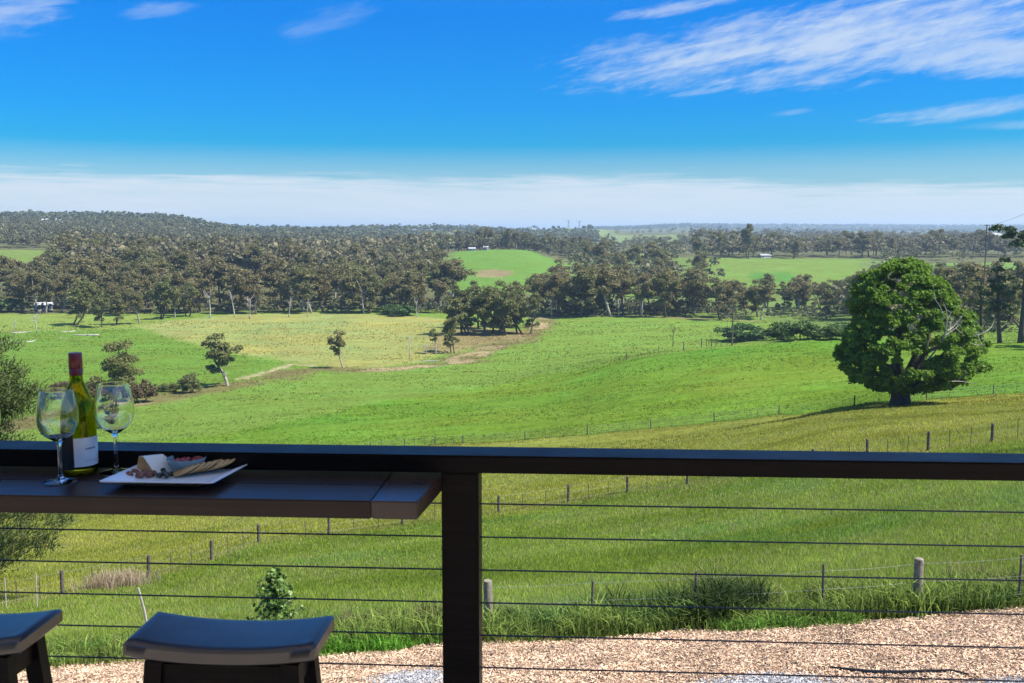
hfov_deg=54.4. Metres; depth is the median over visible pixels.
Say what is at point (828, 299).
gum tree
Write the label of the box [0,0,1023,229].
sky
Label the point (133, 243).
gum tree
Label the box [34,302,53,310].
shed
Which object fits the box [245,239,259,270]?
gum tree
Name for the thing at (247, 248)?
gum tree
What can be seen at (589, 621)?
long grass
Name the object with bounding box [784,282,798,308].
gum tree
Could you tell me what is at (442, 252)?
gum tree
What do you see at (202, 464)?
cracker
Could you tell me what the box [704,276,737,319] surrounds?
gum tree
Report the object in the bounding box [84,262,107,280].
gum tree
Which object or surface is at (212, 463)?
cracker
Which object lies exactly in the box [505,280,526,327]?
gum tree
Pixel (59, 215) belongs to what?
woodland
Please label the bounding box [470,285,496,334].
gum tree
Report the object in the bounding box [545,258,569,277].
gum tree
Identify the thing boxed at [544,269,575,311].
gum tree
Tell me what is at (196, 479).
serving plate
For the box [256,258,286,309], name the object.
gum tree
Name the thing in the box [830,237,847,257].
gum tree
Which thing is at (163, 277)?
gum tree
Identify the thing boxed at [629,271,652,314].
gum tree
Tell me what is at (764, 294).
gum tree
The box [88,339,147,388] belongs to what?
gum tree
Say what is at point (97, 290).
gum tree
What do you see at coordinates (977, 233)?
gum tree
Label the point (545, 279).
gum tree
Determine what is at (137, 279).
gum tree
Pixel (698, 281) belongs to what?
gum tree
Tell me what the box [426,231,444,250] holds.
gum tree
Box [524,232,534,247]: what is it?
gum tree
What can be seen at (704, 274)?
gum tree
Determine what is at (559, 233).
woodland
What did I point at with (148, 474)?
dried fruit
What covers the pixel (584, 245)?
gum tree
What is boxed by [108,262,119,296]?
gum tree
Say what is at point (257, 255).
gum tree
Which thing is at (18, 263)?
gum tree
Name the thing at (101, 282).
gum tree
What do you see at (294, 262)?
gum tree
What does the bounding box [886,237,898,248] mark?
gum tree
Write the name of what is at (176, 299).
gum tree
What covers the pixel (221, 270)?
gum tree
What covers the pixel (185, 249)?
gum tree
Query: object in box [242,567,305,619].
sapling
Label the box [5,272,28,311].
gum tree
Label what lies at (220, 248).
gum tree
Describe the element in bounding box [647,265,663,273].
gum tree
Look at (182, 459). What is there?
dried tomato
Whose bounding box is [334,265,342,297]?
gum tree
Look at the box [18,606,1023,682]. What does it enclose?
wood chips
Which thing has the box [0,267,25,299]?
gum tree
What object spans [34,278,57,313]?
gum tree
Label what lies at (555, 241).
woodland
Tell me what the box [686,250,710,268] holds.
gum tree
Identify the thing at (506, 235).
gum tree
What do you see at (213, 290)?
gum tree
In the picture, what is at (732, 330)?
power pole
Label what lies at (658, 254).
gum tree
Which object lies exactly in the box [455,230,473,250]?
gum tree
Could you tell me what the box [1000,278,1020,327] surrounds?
gum tree
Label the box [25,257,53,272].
gum tree
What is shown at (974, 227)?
woodland
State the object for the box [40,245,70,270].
gum tree
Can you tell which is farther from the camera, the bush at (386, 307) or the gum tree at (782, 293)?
the gum tree at (782, 293)
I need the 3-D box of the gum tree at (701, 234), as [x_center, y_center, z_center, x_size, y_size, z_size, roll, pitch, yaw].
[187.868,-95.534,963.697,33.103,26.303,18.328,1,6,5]
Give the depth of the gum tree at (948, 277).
287.44 m
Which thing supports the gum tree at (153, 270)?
on the ground at (490, 266)
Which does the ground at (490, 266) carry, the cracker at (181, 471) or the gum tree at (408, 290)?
the gum tree at (408, 290)
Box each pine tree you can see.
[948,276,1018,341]
[978,257,1022,342]
[988,223,1023,342]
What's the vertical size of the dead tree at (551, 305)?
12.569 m
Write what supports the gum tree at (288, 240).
on the ground at (490, 266)
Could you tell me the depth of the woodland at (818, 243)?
911.82 m
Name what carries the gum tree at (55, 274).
on the ground at (490, 266)
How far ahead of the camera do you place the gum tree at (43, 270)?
502.09 m
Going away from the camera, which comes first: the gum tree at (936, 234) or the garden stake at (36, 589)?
the garden stake at (36, 589)
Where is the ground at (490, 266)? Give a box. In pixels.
[0,218,1023,682]
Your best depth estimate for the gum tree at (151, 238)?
661.36 m
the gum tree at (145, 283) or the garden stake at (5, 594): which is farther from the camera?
the gum tree at (145, 283)
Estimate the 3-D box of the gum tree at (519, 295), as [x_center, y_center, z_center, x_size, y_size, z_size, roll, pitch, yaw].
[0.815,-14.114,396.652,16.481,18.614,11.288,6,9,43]
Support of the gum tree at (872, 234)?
on the ground at (490, 266)
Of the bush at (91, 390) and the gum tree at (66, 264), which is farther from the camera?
the gum tree at (66, 264)
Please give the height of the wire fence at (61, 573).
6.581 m
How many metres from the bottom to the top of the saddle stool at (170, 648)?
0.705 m
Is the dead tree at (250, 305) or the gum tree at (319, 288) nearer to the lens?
the dead tree at (250, 305)
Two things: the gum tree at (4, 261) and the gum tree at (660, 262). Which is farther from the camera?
the gum tree at (660, 262)
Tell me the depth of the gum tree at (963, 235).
954.00 m
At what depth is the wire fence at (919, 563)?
16.57 m
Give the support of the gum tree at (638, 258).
on the ground at (490, 266)
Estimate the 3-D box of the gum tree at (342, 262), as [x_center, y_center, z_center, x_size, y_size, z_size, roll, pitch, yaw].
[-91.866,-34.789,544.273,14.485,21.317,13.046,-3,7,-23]
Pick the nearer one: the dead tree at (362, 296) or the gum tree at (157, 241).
the dead tree at (362, 296)
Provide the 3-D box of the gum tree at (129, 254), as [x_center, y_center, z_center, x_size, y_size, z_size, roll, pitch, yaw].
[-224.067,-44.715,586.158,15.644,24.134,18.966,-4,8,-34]
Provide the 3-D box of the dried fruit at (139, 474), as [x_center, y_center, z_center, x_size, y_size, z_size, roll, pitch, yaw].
[-0.901,0.323,2.415,0.025,0.017,0.019,-4,8,-33]
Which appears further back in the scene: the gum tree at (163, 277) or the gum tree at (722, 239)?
the gum tree at (722, 239)
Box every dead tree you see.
[31,311,40,332]
[203,289,211,317]
[228,290,234,316]
[246,295,256,318]
[352,281,369,313]
[407,335,411,358]
[545,294,556,316]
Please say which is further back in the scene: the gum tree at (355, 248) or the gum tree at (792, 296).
the gum tree at (355, 248)
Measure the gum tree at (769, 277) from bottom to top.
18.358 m
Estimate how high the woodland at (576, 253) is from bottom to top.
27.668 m
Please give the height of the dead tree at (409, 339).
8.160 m
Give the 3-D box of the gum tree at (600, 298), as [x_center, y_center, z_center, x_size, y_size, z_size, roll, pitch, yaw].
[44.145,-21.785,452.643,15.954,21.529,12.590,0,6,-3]
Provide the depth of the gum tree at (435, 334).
308.12 m
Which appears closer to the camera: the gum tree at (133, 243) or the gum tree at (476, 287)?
the gum tree at (476, 287)
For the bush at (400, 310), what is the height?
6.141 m
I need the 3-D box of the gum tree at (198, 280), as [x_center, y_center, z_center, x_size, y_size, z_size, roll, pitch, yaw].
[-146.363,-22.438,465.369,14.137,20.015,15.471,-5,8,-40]
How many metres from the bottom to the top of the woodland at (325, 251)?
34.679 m
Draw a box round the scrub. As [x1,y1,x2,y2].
[0,285,1018,331]
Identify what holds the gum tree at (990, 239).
on the ground at (490, 266)
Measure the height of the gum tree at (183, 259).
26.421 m
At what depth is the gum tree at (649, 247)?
767.41 m
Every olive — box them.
[156,472,162,477]
[163,473,169,477]
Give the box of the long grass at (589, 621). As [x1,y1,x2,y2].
[22,547,1023,670]
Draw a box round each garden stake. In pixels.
[4,578,6,608]
[35,573,37,606]
[137,587,147,622]
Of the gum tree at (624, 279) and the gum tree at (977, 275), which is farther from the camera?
the gum tree at (624, 279)
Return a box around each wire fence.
[1,421,1023,602]
[347,383,1023,445]
[483,554,1022,618]
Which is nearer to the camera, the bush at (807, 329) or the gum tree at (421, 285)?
the bush at (807, 329)
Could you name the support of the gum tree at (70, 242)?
on the ground at (490, 266)
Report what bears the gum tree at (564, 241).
on the ground at (490, 266)
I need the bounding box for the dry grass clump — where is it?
[59,564,165,590]
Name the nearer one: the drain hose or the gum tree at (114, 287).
the drain hose
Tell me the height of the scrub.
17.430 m
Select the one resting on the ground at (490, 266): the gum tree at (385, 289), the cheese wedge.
the gum tree at (385, 289)
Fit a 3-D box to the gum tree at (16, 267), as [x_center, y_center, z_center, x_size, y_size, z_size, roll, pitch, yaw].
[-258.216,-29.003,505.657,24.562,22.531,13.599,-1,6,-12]
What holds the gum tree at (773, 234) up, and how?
on the ground at (490, 266)
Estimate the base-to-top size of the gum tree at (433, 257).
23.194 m
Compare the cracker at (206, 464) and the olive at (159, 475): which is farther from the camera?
the cracker at (206, 464)
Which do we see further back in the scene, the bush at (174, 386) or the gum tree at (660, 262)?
the gum tree at (660, 262)
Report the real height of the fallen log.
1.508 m
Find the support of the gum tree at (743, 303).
on the ground at (490, 266)
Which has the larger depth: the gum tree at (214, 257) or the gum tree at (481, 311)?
the gum tree at (214, 257)
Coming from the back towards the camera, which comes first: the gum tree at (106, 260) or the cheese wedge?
the gum tree at (106, 260)
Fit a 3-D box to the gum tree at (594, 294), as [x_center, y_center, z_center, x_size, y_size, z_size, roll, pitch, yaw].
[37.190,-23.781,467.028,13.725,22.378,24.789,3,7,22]
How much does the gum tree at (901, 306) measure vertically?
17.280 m
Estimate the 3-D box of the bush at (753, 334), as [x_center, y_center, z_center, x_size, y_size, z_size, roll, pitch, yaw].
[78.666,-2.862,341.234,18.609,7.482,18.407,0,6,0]
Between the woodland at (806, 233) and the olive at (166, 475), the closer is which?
the olive at (166, 475)
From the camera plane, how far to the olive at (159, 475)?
2.41 m
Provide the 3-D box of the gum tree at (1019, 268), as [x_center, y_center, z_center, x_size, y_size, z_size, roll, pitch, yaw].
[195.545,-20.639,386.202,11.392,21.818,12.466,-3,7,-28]
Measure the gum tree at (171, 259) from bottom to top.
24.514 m
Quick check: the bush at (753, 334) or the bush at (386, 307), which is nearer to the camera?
the bush at (753, 334)
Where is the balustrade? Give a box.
[0,440,1023,682]
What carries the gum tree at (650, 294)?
on the ground at (490, 266)
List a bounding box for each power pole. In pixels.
[731,310,735,345]
[982,224,989,319]
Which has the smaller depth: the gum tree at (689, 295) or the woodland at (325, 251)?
the gum tree at (689, 295)
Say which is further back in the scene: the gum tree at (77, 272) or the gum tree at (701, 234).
the gum tree at (701, 234)
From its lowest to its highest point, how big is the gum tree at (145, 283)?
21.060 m
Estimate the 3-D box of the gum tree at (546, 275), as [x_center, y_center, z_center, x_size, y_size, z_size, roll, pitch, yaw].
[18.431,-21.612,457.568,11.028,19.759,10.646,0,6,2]
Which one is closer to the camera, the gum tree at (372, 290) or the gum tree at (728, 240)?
the gum tree at (372, 290)
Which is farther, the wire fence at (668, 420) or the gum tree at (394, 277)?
the gum tree at (394, 277)
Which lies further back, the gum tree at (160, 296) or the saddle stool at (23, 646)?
the gum tree at (160, 296)
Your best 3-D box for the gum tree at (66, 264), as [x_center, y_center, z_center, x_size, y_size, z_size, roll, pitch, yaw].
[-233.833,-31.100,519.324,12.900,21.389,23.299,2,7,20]
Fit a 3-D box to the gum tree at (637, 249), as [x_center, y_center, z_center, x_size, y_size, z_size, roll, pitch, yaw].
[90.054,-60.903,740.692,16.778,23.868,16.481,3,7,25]
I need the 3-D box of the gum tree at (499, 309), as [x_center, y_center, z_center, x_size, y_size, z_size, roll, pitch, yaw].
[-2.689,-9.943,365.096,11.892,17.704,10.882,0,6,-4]
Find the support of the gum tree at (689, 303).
on the ground at (490, 266)
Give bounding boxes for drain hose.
[830,666,968,674]
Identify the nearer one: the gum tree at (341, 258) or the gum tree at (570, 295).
the gum tree at (570, 295)
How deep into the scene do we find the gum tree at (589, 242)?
977.37 m
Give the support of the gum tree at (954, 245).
on the ground at (490, 266)
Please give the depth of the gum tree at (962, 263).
400.51 m
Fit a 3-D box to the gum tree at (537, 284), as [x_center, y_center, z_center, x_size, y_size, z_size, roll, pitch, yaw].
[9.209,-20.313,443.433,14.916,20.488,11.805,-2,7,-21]
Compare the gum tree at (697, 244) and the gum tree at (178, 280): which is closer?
the gum tree at (178, 280)
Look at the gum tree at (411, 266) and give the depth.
524.77 m
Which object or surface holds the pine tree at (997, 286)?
on the ground at (490, 266)
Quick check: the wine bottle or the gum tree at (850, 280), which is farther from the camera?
the gum tree at (850, 280)
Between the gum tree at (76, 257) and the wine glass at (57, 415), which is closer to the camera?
the wine glass at (57, 415)
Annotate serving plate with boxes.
[100,464,246,486]
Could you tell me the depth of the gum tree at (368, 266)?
524.99 m
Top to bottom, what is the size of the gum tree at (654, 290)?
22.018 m
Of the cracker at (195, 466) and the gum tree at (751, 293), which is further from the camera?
the gum tree at (751, 293)
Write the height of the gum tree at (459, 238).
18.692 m
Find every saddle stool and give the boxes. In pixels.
[0,609,62,682]
[123,611,334,682]
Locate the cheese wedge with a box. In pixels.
[137,454,173,472]
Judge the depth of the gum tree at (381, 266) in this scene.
521.67 m
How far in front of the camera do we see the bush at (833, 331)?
216.95 m
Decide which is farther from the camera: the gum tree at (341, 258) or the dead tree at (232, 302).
the gum tree at (341, 258)
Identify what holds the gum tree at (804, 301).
on the ground at (490, 266)
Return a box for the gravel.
[360,667,1023,682]
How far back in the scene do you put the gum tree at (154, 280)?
472.80 m
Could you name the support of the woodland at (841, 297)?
on the ground at (490, 266)
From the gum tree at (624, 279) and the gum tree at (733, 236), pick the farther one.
the gum tree at (733, 236)
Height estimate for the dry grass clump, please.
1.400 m
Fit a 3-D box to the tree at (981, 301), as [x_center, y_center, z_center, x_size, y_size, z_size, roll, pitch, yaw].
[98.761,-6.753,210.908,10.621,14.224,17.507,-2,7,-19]
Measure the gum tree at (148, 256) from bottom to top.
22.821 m
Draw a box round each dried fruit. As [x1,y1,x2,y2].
[126,471,133,475]
[135,471,144,477]
[145,472,152,477]
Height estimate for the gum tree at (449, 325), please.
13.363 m
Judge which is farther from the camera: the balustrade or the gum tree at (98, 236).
the gum tree at (98, 236)
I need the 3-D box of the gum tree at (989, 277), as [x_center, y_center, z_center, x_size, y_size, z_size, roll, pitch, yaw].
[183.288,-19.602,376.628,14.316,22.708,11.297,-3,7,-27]
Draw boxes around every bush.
[0,298,29,310]
[0,326,80,579]
[47,381,68,387]
[84,380,104,397]
[130,379,158,402]
[158,382,170,391]
[168,383,180,391]
[177,371,204,392]
[379,304,395,313]
[388,304,418,315]
[713,323,766,341]
[760,321,797,339]
[779,320,820,339]
[818,324,844,339]
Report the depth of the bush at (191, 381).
234.57 m
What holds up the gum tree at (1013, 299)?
on the ground at (490, 266)
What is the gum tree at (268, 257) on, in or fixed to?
on the ground at (490, 266)
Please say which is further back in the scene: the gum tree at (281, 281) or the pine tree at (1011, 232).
the gum tree at (281, 281)
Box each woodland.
[0,209,396,235]
[0,214,574,254]
[39,227,441,275]
[202,221,614,242]
[419,232,619,251]
[566,238,725,286]
[586,222,1023,231]
[609,225,1022,253]
[701,234,1023,252]
[829,240,1023,314]
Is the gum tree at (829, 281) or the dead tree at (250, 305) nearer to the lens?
the dead tree at (250, 305)
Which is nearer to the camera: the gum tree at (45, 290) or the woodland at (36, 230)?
the gum tree at (45, 290)
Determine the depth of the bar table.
2.29 m
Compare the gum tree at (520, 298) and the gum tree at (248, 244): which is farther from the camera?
the gum tree at (248, 244)
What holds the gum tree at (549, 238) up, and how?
on the ground at (490, 266)
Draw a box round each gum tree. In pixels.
[0,255,19,293]
[0,256,26,271]
[0,262,25,298]
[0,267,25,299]
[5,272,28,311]
[18,270,45,311]
[21,256,46,274]
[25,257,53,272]
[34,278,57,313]
[38,263,54,301]
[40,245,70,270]
[45,267,68,306]
[49,261,75,299]
[50,273,77,311]
[53,233,71,244]
[60,255,86,274]
[61,237,83,252]
[64,257,95,308]
[65,276,95,324]
[67,279,105,313]
[72,236,104,248]
[83,256,114,297]
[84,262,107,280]
[87,249,103,263]
[88,286,110,326]
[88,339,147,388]
[91,233,105,244]
[96,273,111,291]
[103,264,139,311]
[104,256,121,294]
[104,280,125,304]
[105,293,126,324]
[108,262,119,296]
[108,269,141,281]
[116,271,154,314]
[118,256,146,291]
[119,245,144,262]
[123,238,145,247]
[126,288,144,323]
[133,260,168,299]
[140,250,167,263]
[141,267,171,287]
[143,237,155,244]
[147,236,166,243]
[147,278,158,309]
[147,278,178,318]
[151,272,172,311]
[152,256,172,271]
[165,249,189,272]
[166,272,190,313]
[167,252,194,270]
[168,286,181,317]
[170,265,200,300]
[172,246,192,265]
[178,281,200,316]
[184,272,211,312]
[186,240,197,250]
[191,259,214,303]
[200,333,243,385]
[201,235,238,244]
[206,257,230,302]
[207,260,217,292]
[209,255,227,286]
[212,243,230,261]
[220,266,250,313]
[228,264,256,310]
[235,274,263,313]
[238,242,256,269]
[242,245,264,275]
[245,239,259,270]
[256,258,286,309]
[261,251,280,282]
[269,273,294,311]
[275,237,297,272]
[285,264,311,300]
[286,262,310,298]
[288,266,320,311]
[289,246,310,265]
[289,265,306,306]
[295,279,317,312]
[297,250,318,272]
[311,267,332,311]
[318,264,339,307]
[319,260,339,303]
[326,329,346,367]
[332,262,359,305]
[333,256,356,270]
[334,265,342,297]
[337,259,353,293]
[337,272,367,307]
[338,265,367,313]
[347,243,363,254]
[349,257,363,267]
[354,267,376,308]
[360,248,378,263]
[360,264,391,298]
[361,274,383,313]
[363,264,380,298]
[373,274,395,304]
[379,252,398,276]
[389,270,408,304]
[390,270,421,304]
[392,266,404,295]
[397,261,422,278]
[400,246,411,252]
[403,273,428,311]
[404,251,430,275]
[405,269,422,304]
[424,251,448,268]
[424,262,452,303]
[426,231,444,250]
[427,247,449,257]
[429,328,440,353]
[433,257,477,295]
[433,278,451,312]
[438,284,475,333]
[441,234,451,251]
[441,314,462,353]
[446,288,475,334]
[454,233,464,250]
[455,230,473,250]
[455,288,475,319]
[469,280,489,328]
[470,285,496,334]
[473,226,494,248]
[483,279,515,332]
[489,290,519,334]
[493,285,519,331]
[501,228,511,248]
[502,285,544,333]
[504,283,528,319]
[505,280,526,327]
[508,293,528,332]
[510,229,520,249]
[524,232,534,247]
[524,273,549,316]
[534,272,550,311]
[537,233,552,253]
[542,273,569,316]
[543,273,552,310]
[543,278,568,314]
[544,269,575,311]
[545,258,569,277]
[557,236,570,255]
[565,269,589,315]
[568,237,576,251]
[568,261,604,316]
[568,283,593,313]
[573,236,583,243]
[580,241,590,263]
[581,237,592,248]
[587,241,610,260]
[588,266,604,311]
[592,251,627,265]
[592,262,621,316]
[592,278,626,314]
[610,251,644,272]
[610,265,635,314]
[614,263,635,302]
[620,244,643,266]
[626,281,651,316]
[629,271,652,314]
[633,278,654,299]
[643,241,662,258]
[646,260,664,272]
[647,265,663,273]
[649,248,670,264]
[650,266,681,316]
[651,268,685,311]
[653,269,710,315]
[656,276,688,313]
[680,275,710,315]
[680,277,698,305]
[681,262,708,276]
[684,267,712,304]
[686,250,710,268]
[690,229,718,254]
[691,236,707,250]
[695,276,711,312]
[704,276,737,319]
[714,232,728,257]
[722,279,743,315]
[724,230,740,254]
[725,238,735,256]
[733,286,750,314]
[736,224,756,258]
[744,279,769,316]
[751,234,761,256]
[754,281,775,319]
[755,273,776,307]
[764,231,781,254]
[775,281,792,308]
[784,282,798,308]
[785,236,805,254]
[785,276,814,313]
[790,238,801,258]
[790,287,813,307]
[791,274,814,291]
[810,281,827,309]
[820,280,842,310]
[821,278,837,307]
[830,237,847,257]
[842,230,855,254]
[843,270,897,313]
[843,277,855,314]
[853,231,872,257]
[865,233,877,256]
[873,229,889,254]
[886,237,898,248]
[897,284,928,318]
[928,228,947,255]
[932,266,972,321]
[935,262,958,275]
[940,262,1020,331]
[945,239,961,256]
[956,262,988,306]
[958,233,968,254]
[958,269,987,308]
[971,229,988,253]
[974,235,983,255]
[979,230,995,256]
[984,278,1022,331]
[985,260,1004,307]
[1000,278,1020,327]
[1006,260,1023,303]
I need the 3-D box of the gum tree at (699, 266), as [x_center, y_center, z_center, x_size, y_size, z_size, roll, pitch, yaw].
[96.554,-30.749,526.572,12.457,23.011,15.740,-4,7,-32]
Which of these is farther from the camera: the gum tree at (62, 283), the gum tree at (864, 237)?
the gum tree at (864, 237)
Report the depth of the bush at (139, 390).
218.65 m
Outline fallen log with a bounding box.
[72,332,98,335]
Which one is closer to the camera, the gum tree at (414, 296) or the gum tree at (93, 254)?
the gum tree at (414, 296)
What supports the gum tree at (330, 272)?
on the ground at (490, 266)
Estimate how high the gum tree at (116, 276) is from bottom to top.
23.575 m
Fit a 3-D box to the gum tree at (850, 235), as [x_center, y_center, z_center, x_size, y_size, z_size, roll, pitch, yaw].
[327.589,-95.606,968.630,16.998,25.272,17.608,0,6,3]
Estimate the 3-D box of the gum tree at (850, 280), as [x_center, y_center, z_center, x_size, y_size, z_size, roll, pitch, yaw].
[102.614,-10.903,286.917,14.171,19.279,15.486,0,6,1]
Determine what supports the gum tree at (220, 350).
on the ground at (490, 266)
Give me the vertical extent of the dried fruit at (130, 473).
0.016 m
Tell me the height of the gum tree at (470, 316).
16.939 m
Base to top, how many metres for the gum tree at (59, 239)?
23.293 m
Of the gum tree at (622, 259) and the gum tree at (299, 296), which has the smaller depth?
the gum tree at (299, 296)
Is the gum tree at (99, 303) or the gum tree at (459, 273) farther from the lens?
the gum tree at (459, 273)
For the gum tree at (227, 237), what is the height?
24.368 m
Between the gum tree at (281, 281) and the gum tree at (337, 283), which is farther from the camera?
the gum tree at (337, 283)
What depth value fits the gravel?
12.45 m
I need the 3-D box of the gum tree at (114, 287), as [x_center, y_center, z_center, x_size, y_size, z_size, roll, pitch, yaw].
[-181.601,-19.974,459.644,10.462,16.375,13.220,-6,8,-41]
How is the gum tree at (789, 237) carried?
on the ground at (490, 266)
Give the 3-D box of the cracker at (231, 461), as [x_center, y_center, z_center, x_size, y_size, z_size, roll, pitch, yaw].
[-0.716,0.303,2.491,0.054,0.005,0.054,-22,11,-3]
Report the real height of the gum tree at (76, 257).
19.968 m
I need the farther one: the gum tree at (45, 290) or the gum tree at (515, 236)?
the gum tree at (515, 236)
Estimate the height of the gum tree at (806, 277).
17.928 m
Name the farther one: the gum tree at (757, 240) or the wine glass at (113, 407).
the gum tree at (757, 240)
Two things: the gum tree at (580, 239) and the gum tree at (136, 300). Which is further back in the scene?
the gum tree at (580, 239)
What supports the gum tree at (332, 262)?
on the ground at (490, 266)
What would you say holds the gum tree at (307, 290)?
on the ground at (490, 266)
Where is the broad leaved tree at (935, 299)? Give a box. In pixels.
[832,256,994,405]
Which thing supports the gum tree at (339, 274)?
on the ground at (490, 266)
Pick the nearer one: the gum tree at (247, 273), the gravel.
the gravel
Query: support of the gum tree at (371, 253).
on the ground at (490, 266)
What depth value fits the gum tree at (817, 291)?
472.87 m
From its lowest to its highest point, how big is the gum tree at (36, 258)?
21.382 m
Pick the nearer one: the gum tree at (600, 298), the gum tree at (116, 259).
the gum tree at (600, 298)
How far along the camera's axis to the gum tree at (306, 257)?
547.84 m
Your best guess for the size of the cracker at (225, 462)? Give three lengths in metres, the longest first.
0.054 x 0.054 x 0.005 m
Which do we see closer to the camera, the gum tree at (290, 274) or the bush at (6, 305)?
the bush at (6, 305)
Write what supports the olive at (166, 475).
on the serving plate
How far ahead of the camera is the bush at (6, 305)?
468.56 m
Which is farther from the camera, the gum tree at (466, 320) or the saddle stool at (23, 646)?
the gum tree at (466, 320)
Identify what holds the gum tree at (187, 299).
on the ground at (490, 266)
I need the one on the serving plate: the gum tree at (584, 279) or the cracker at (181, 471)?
the cracker at (181, 471)
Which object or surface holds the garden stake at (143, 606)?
on the ground at (490, 266)
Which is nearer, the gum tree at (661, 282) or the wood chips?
the wood chips
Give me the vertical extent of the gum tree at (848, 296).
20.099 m
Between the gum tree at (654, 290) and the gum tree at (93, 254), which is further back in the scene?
the gum tree at (93, 254)
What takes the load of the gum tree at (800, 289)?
on the ground at (490, 266)
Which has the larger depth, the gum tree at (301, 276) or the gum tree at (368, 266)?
the gum tree at (368, 266)
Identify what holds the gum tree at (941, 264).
on the ground at (490, 266)
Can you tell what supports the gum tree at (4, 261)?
on the ground at (490, 266)
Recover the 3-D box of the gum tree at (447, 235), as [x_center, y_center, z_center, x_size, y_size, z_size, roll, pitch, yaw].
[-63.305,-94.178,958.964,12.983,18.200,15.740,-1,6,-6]
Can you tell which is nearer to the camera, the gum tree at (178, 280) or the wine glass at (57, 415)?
the wine glass at (57, 415)
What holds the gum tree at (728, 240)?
on the ground at (490, 266)
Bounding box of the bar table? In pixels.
[0,466,441,519]
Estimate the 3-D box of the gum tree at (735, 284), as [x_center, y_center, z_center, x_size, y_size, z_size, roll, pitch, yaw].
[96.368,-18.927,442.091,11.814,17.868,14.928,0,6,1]
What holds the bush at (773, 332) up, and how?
on the ground at (490, 266)
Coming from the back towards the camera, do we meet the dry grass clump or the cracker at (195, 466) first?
the dry grass clump
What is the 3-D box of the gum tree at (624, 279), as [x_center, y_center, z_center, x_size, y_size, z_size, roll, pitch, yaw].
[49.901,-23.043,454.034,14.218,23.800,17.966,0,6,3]
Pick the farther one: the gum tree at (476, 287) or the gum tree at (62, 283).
the gum tree at (62, 283)
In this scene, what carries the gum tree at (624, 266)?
on the ground at (490, 266)
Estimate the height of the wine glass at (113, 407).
0.226 m
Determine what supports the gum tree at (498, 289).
on the ground at (490, 266)
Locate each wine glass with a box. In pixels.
[35,387,78,485]
[93,381,133,475]
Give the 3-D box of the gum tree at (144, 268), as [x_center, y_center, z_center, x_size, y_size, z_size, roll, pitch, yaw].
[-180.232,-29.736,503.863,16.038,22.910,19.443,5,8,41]
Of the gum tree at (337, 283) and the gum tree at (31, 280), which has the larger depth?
the gum tree at (337, 283)
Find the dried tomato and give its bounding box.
[173,456,203,461]
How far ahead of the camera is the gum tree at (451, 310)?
366.50 m
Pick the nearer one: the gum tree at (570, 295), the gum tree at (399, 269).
the gum tree at (570, 295)
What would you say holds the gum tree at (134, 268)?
on the ground at (490, 266)
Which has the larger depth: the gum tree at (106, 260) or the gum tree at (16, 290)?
the gum tree at (106, 260)
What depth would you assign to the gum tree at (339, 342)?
276.03 m
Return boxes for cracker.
[173,465,193,476]
[182,463,199,474]
[185,462,204,474]
[193,461,211,472]
[198,460,216,471]
[204,459,223,470]
[215,459,229,468]
[217,458,234,468]
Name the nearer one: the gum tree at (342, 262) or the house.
the gum tree at (342, 262)
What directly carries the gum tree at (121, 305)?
on the ground at (490, 266)
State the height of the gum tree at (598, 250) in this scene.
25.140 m
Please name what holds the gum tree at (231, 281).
on the ground at (490, 266)
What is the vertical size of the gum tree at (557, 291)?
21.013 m
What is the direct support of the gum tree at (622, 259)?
on the ground at (490, 266)
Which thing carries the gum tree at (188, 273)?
on the ground at (490, 266)
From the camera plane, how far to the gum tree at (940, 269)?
319.11 m
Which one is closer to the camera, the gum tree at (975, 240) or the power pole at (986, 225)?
the power pole at (986, 225)
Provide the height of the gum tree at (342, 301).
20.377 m
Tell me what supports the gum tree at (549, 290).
on the ground at (490, 266)
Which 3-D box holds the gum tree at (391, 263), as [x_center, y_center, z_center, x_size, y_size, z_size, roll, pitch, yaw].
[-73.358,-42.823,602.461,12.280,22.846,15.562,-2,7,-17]
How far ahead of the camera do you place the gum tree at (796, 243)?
882.33 m
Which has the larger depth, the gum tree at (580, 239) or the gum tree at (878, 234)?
the gum tree at (580, 239)
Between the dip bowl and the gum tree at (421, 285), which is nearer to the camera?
the dip bowl
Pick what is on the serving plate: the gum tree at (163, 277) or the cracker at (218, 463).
the cracker at (218, 463)
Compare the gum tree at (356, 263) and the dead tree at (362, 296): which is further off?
the gum tree at (356, 263)
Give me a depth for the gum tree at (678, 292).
457.84 m
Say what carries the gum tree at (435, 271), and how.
on the ground at (490, 266)
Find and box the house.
[758,254,771,257]
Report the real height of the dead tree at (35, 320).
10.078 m
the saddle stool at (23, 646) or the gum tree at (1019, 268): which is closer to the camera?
the saddle stool at (23, 646)
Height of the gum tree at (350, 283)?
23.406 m
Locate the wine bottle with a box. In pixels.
[61,352,98,474]
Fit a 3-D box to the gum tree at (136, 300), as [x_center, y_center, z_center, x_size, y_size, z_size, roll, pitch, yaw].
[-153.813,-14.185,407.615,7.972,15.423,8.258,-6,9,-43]
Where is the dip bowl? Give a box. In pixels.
[166,456,205,471]
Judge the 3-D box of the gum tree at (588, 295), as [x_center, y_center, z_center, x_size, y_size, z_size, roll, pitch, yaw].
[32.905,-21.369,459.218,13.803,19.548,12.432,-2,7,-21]
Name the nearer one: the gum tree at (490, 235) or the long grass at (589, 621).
the long grass at (589, 621)

